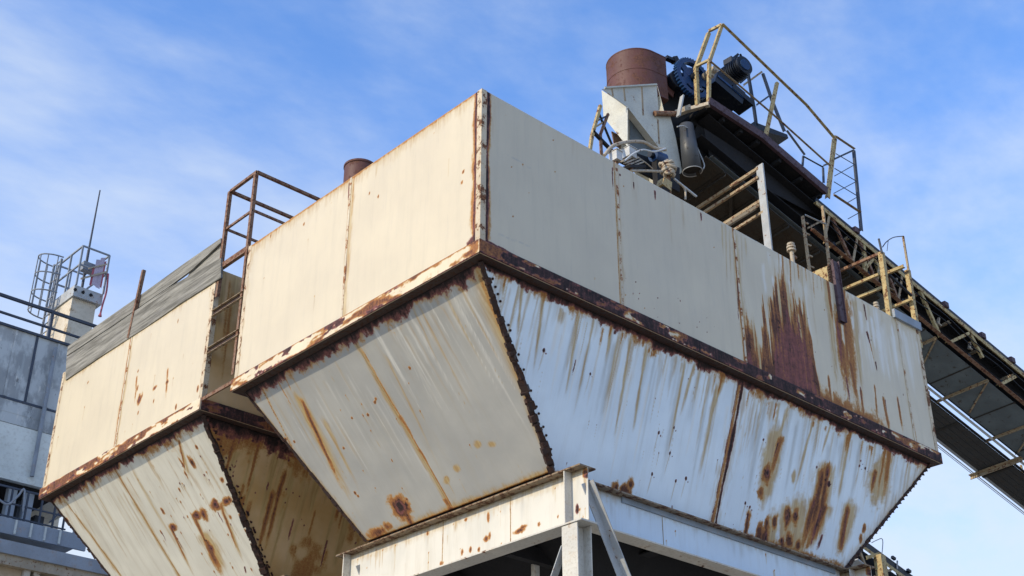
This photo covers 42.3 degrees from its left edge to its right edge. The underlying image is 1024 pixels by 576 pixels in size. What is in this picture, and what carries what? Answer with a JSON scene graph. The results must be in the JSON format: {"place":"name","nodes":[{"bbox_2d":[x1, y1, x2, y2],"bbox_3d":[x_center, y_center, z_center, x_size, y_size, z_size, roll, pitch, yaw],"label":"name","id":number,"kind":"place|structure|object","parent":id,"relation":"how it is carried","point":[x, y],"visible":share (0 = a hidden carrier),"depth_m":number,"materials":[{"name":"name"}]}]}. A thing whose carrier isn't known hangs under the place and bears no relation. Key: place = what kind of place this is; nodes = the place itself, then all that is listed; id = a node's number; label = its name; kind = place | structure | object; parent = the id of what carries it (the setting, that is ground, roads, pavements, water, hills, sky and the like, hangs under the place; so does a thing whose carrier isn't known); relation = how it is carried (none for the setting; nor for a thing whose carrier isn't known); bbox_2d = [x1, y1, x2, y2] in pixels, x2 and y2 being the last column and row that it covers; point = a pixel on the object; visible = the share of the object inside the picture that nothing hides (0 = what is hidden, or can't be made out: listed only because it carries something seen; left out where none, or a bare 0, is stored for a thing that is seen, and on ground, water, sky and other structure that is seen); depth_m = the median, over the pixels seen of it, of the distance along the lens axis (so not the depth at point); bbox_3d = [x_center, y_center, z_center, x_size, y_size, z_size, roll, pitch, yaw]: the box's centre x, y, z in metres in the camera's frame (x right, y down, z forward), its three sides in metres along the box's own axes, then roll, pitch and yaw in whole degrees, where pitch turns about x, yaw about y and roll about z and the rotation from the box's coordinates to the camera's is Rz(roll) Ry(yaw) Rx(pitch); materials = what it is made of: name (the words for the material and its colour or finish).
{"place":"outdoors","nodes":[
{"label":"outdoors","id":0,"kind":"place"},
{"bbox_2d":[0,538,107,575],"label":"annex building","id":1,"kind":"structure","parent":0,"point":[18,559],"depth_m":28.58,"materials":[{"name":"metal"}]},
{"bbox_2d":[0,321,85,552],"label":"process building","id":2,"kind":"structure","parent":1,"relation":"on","point":[32,367],"depth_m":31.30,"materials":[{"name":"blue paint"}]},
{"bbox_2d":[0,484,73,532],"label":"gallery railing","id":3,"kind":"object","parent":2,"relation":"on","point":[40,510],"visible":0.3,"depth_m":29.82,"materials":[{"name":"metal"}]},
{"bbox_2d":[0,488,25,511],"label":"conduit","id":4,"kind":"object","parent":3,"relation":"hanging from","point":[23,490],"visible":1,"depth_m":29.53,"materials":[{"name":"grey metal"}]},
{"bbox_2d":[0,292,96,338],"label":"roof railing","id":5,"kind":"object","parent":2,"relation":"on","point":[50,327],"visible":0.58,"depth_m":32.70,"materials":[{"name":"metal"}]},
{"bbox_2d":[45,285,102,528],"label":"stair tower","id":6,"kind":"structure","parent":0,"point":[78,302],"depth_m":39.72,"materials":[{"name":"white concrete"}]},
{"bbox_2d":[27,253,63,335],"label":"cage ladder","id":7,"kind":"object","parent":6,"relation":"attached to","point":[50,290],"visible":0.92,"depth_m":40.46,"materials":[{"name":"grey metal"}]},
{"bbox_2d":[50,245,110,302],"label":"tower railing","id":8,"kind":"object","parent":6,"relation":"on","point":[78,266],"visible":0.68,"depth_m":40.62,"materials":[{"name":"grey metal"}]},
{"bbox_2d":[80,261,94,274],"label":"lamp box","id":9,"kind":"object","parent":8,"relation":"attached to","point":[85,270],"visible":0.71,"depth_m":40.38,"materials":[{"name":"grey metal"}]},
{"bbox_2d":[80,258,108,316],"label":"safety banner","id":10,"kind":"object","parent":8,"relation":"attached to","point":[97,275],"visible":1,"depth_m":40.24,"materials":[{"name":"fabric"}]},
{"bbox_2d":[81,190,100,287],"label":"antenna mast","id":11,"kind":"object","parent":6,"relation":"on","point":[87,259],"visible":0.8,"depth_m":41.26,"materials":[{"name":"metal"}]},
{"bbox_2d":[0,0,1023,575],"label":"sky","id":12,"kind":"structure","parent":0,"point":[162,108],"materials":[{"name":"blue"}]},
{"bbox_2d":[336,463,875,575],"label":"hopper stand","id":13,"kind":"object","parent":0,"point":[574,507],"visible":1,"depth_m":17.82,"materials":[{"name":"paint"}]},
{"bbox_2d":[230,88,942,575],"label":"storage hopper","id":14,"kind":"object","parent":13,"relation":"on","point":[480,294],"visible":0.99,"depth_m":18.48,"materials":[{"name":"paint"}]},
{"bbox_2d":[201,381,230,400],"bbox_3d":[-4.471,1.576,20.177,0.080,0.055,0.865,24,-37,-36],"label":"tie bar","id":15,"kind":"object","parent":14,"relation":"attached to","point":[216,391],"visible":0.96,"depth_m":20.16,"materials":[{"name":"brown metal"}]},
{"bbox_2d":[206,328,239,354],"bbox_3d":[-4.482,0.836,20.572,0.050,0.110,0.913,24,-37,-36],"label":"tie bar","id":16,"kind":"object","parent":14,"relation":"attached to","point":[220,343],"visible":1,"depth_m":20.59,"materials":[{"name":"beige metal"}]},
{"bbox_2d":[211,290,243,316],"bbox_3d":[-4.482,0.253,20.892,0.050,0.110,0.913,24,-37,-36],"label":"tie bar","id":17,"kind":"object","parent":14,"relation":"attached to","point":[228,303],"visible":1,"depth_m":20.91,"materials":[{"name":"brown metal"}]},
{"bbox_2d":[343,158,372,182],"bbox_3d":[-2.301,-1.563,19.942,0.504,0.608,0.504,24,-37,-36],"label":"vent stack","id":18,"kind":"object","parent":14,"relation":"on","point":[353,167],"visible":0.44,"depth_m":19.85,"materials":[{"name":"brown metal"}]},
{"bbox_2d":[588,104,612,155],"bbox_3d":[1.465,-1.895,21.451,0.635,2.645,0.050,24,-37,-36],"label":"corner railing","id":19,"kind":"object","parent":14,"relation":"on","point":[593,133],"visible":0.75,"depth_m":21.78,"materials":[{"name":"beige metal"}]},
{"bbox_2d":[608,148,622,163],"bbox_3d":[1.550,-1.742,19.671,0.150,0.661,0.190,24,-37,-36],"label":"junction box","id":20,"kind":"object","parent":14,"relation":"on","point":[615,155],"visible":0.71,"depth_m":19.74,"materials":[{"name":"white paint"}]},
{"bbox_2d":[603,140,666,156],"bbox_3d":[1.896,-2.090,20.399,0.095,0.931,1.594,-24,-37,37],"label":"hose","id":21,"kind":"object","parent":20,"relation":"attached to","point":[612,146],"visible":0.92,"depth_m":20.37,"materials":[{"name":"grey rubber"}]},
{"bbox_2d":[620,144,636,163],"bbox_3d":[1.776,-1.730,19.902,0.180,0.863,0.190,24,-37,-36],"label":"junction box","id":22,"kind":"object","parent":14,"relation":"on","point":[628,150],"visible":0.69,"depth_m":20.01,"materials":[{"name":"white paint"}]},
{"bbox_2d":[620,157,645,170],"bbox_3d":[1.813,-1.745,19.879,0.200,0.868,0.738,-15,-32,25],"label":"cable tray","id":23,"kind":"object","parent":14,"relation":"on","point":[629,166],"visible":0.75,"depth_m":19.82,"materials":[{"name":"metal"}]},
{"bbox_2d":[624,148,665,161],"bbox_3d":[2.048,-2.040,20.172,0.068,0.823,1.130,-24,-37,36],"label":"cable","id":24,"kind":"object","parent":23,"relation":"attached to","point":[629,156],"visible":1,"depth_m":20.06,"materials":[{"name":"white paint"}]},
{"bbox_2d":[630,169,662,172],"bbox_3d":[2.030,-1.760,19.953,0.045,0.453,0.852,-22,-36,35],"label":"pipe","id":25,"kind":"object","parent":23,"relation":"attached to","point":[644,170],"visible":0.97,"depth_m":19.89,"materials":[{"name":"grey metal"}]},
{"bbox_2d":[620,153,679,192],"bbox_3d":[2.062,-1.517,21.002,1.687,1.550,0.320,24,-37,-36],"label":"winch frame","id":26,"kind":"object","parent":14,"relation":"on","point":[675,186],"visible":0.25,"depth_m":21.16,"materials":[{"name":"metal"}]},
{"bbox_2d":[647,150,667,184],"bbox_3d":[2.312,-1.557,20.837,0.361,1.461,0.200,24,-37,-36],"label":"motor","id":27,"kind":"object","parent":14,"relation":"on","point":[655,158],"visible":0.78,"depth_m":21.01,"materials":[{"name":"blue paint"}]},
{"bbox_2d":[656,177,671,192],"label":"scrap block","id":28,"kind":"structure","parent":14,"relation":"on","point":[664,183],"depth_m":20.12,"materials":[{"name":"yellow paint"}]},
{"bbox_2d":[658,159,676,193],"bbox_3d":[2.408,-1.561,20.321,0.282,0.970,0.300,24,-37,-36],"label":"rope bundle","id":29,"kind":"object","parent":28,"relation":"on","point":[668,167],"visible":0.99,"depth_m":20.37,"materials":[{"name":"beige fabric"}]},
{"bbox_2d":[678,182,686,199],"bbox_3d":[2.619,-1.492,20.348,0.175,0.270,0.032,24,-37,-36],"label":"cable","id":30,"kind":"object","parent":29,"relation":"hanging from","point":[683,187],"visible":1,"depth_m":20.37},
{"bbox_2d":[673,178,696,196],"bbox_3d":[2.686,-1.558,20.533,0.526,0.137,0.036,24,-37,-36],"label":"pipe","id":31,"kind":"object","parent":29,"relation":"attached to","point":[686,188],"visible":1,"depth_m":20.54,"materials":[{"name":"grey metal"}]},
{"bbox_2d":[671,156,879,303],"bbox_3d":[4.594,-0.271,24.567,4.445,2.800,3.380,18,-34,-30],"label":"support trestle","id":32,"kind":"object","parent":14,"relation":"on","point":[725,197],"visible":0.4,"depth_m":24.19,"materials":[{"name":"grey metal"}]},
{"bbox_2d":[678,114,1023,514],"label":"belt conveyor","id":33,"kind":"object","parent":32,"relation":"on","point":[974,374],"visible":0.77,"depth_m":26.06,"materials":[{"name":"metal"}]},
{"bbox_2d":[675,23,862,230],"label":"service platform","id":34,"kind":"structure","parent":33,"relation":"attached to","point":[763,142],"depth_m":24.89,"materials":[{"name":"metal"}]},
{"bbox_2d":[663,55,754,144],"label":"conveyor drive","id":35,"kind":"structure","parent":34,"relation":"on","point":[728,93],"depth_m":25.02,"materials":[{"name":"blue paint"}]},
{"bbox_2d":[602,83,681,182],"bbox_3d":[2.142,-2.862,23.760,1.850,1.832,0.895,18,-34,-30],"label":"discharge chute","id":36,"kind":"object","parent":35,"relation":"attached to","point":[636,112],"visible":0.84,"depth_m":23.57,"materials":[{"name":"paint"}]},
{"bbox_2d":[606,48,673,104],"bbox_3d":[2.334,-3.745,24.658,1.130,0.978,1.108,24,-37,-36],"label":"rust hood","id":37,"kind":"object","parent":36,"relation":"on","point":[632,66],"visible":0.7,"depth_m":24.31,"materials":[{"name":"brown metal"}]},
{"bbox_2d":[679,121,702,176],"bbox_3d":[3.193,-2.489,23.692,0.378,1.000,0.371,24,-37,-36],"label":"pipe","id":38,"kind":"object","parent":36,"relation":"attached to","point":[691,163],"visible":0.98,"depth_m":23.55,"materials":[{"name":"metal"}]},
{"bbox_2d":[677,125,704,168],"bbox_3d":[3.184,-2.526,23.569,0.608,0.784,0.024,18,-34,-30],"label":"bent rod","id":39,"kind":"object","parent":38,"relation":"attached to","point":[698,149],"visible":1,"depth_m":23.61,"materials":[{"name":"grey metal"}]},
{"bbox_2d":[786,242,796,261],"bbox_3d":[4.599,-0.520,21.697,0.178,0.471,0.150,24,-37,-36],"label":"pipe vent","id":40,"kind":"object","parent":14,"relation":"on","point":[791,248],"visible":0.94,"depth_m":21.70,"materials":[{"name":"brown metal"}]},
{"bbox_2d":[801,205,830,270],"bbox_3d":[5.343,-0.880,23.257,0.598,1.526,0.057,18,-34,-30],"label":"ladder","id":41,"kind":"object","parent":14,"relation":"on","point":[806,244],"visible":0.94,"depth_m":23.24,"materials":[{"name":"beige metal"}]},
{"bbox_2d":[813,264,832,283],"bbox_3d":[4.956,-0.174,22.253,0.740,0.400,0.402,-22,-35,34],"label":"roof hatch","id":42,"kind":"object","parent":14,"relation":"on","point":[823,272],"visible":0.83,"depth_m":22.18,"materials":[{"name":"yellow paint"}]},
{"bbox_2d":[873,301,879,309],"bbox_3d":[6.386,0.382,23.129,0.154,0.269,0.105,24,-37,-36],"label":"pipe vent","id":43,"kind":"object","parent":14,"relation":"on","point":[876,304],"visible":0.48,"depth_m":23.11,"materials":[{"name":"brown metal"}]},
{"bbox_2d":[840,236,922,347],"bbox_3d":[6.363,0.209,24.984,1.362,2.365,2.403,24,-37,-36],"label":"access frame","id":44,"kind":"object","parent":14,"relation":"on","point":[883,273],"visible":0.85,"depth_m":24.25,"materials":[{"name":"yellow paint"}]},
{"bbox_2d":[850,538,912,575],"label":"belt conveyor","id":45,"kind":"object","parent":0,"point":[881,562],"visible":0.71,"depth_m":33.38,"materials":[{"name":"grey metal"}]},
{"bbox_3d":[-2.880,9.784,22.403,6.577,7.666,5.122,24,-37,-36],"label":"hopper stand","id":46,"kind":"object","parent":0,"visible":0},
{"bbox_2d":[38,271,368,575],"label":"storage hopper","id":47,"kind":"object","parent":46,"relation":"on","point":[156,466],"visible":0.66,"depth_m":21.74,"materials":[{"name":"paint"}]},
{"bbox_2d":[127,269,145,337],"bbox_3d":[-6.692,0.285,23.591,0.060,1.313,0.235,24,-37,-36],"label":"angle post","id":48,"kind":"object","parent":47,"relation":"on","point":[139,290],"visible":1,"depth_m":23.62,"materials":[{"name":"brown metal"}]},
{"bbox_2d":[65,258,222,380],"bbox_3d":[-6.576,0.578,23.286,0.035,0.573,5.589,24,-37,-36],"label":"weathered board","id":49,"kind":"object","parent":47,"relation":"attached to","point":[159,306],"visible":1,"depth_m":23.08,"materials":[{"name":"grey wood"}]},
{"bbox_2d":[67,238,221,355],"bbox_3d":[-6.676,0.256,23.682,0.035,0.274,5.510,24,-37,-36],"label":"weathered board","id":50,"kind":"object","parent":47,"relation":"attached to","point":[177,274],"visible":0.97,"depth_m":23.41,"materials":[{"name":"grey wood"}]},
{"bbox_2d":[187,245,220,276],"bbox_3d":[-5.179,-0.360,22.234,0.030,0.410,1.322,24,-37,-36],"label":"weathered board","id":51,"kind":"object","parent":47,"relation":"attached to","point":[213,257],"visible":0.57,"depth_m":22.11,"materials":[{"name":"grey wood"}]},
{"bbox_2d":[215,170,319,374],"bbox_3d":[-3.301,0.351,22.082,3.225,3.691,0.887,24,-37,-36],"label":"guard rail","id":52,"kind":"object","parent":47,"relation":"attached to","point":[253,201],"visible":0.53,"depth_m":21.66,"materials":[{"name":"brown metal"}]}
]}

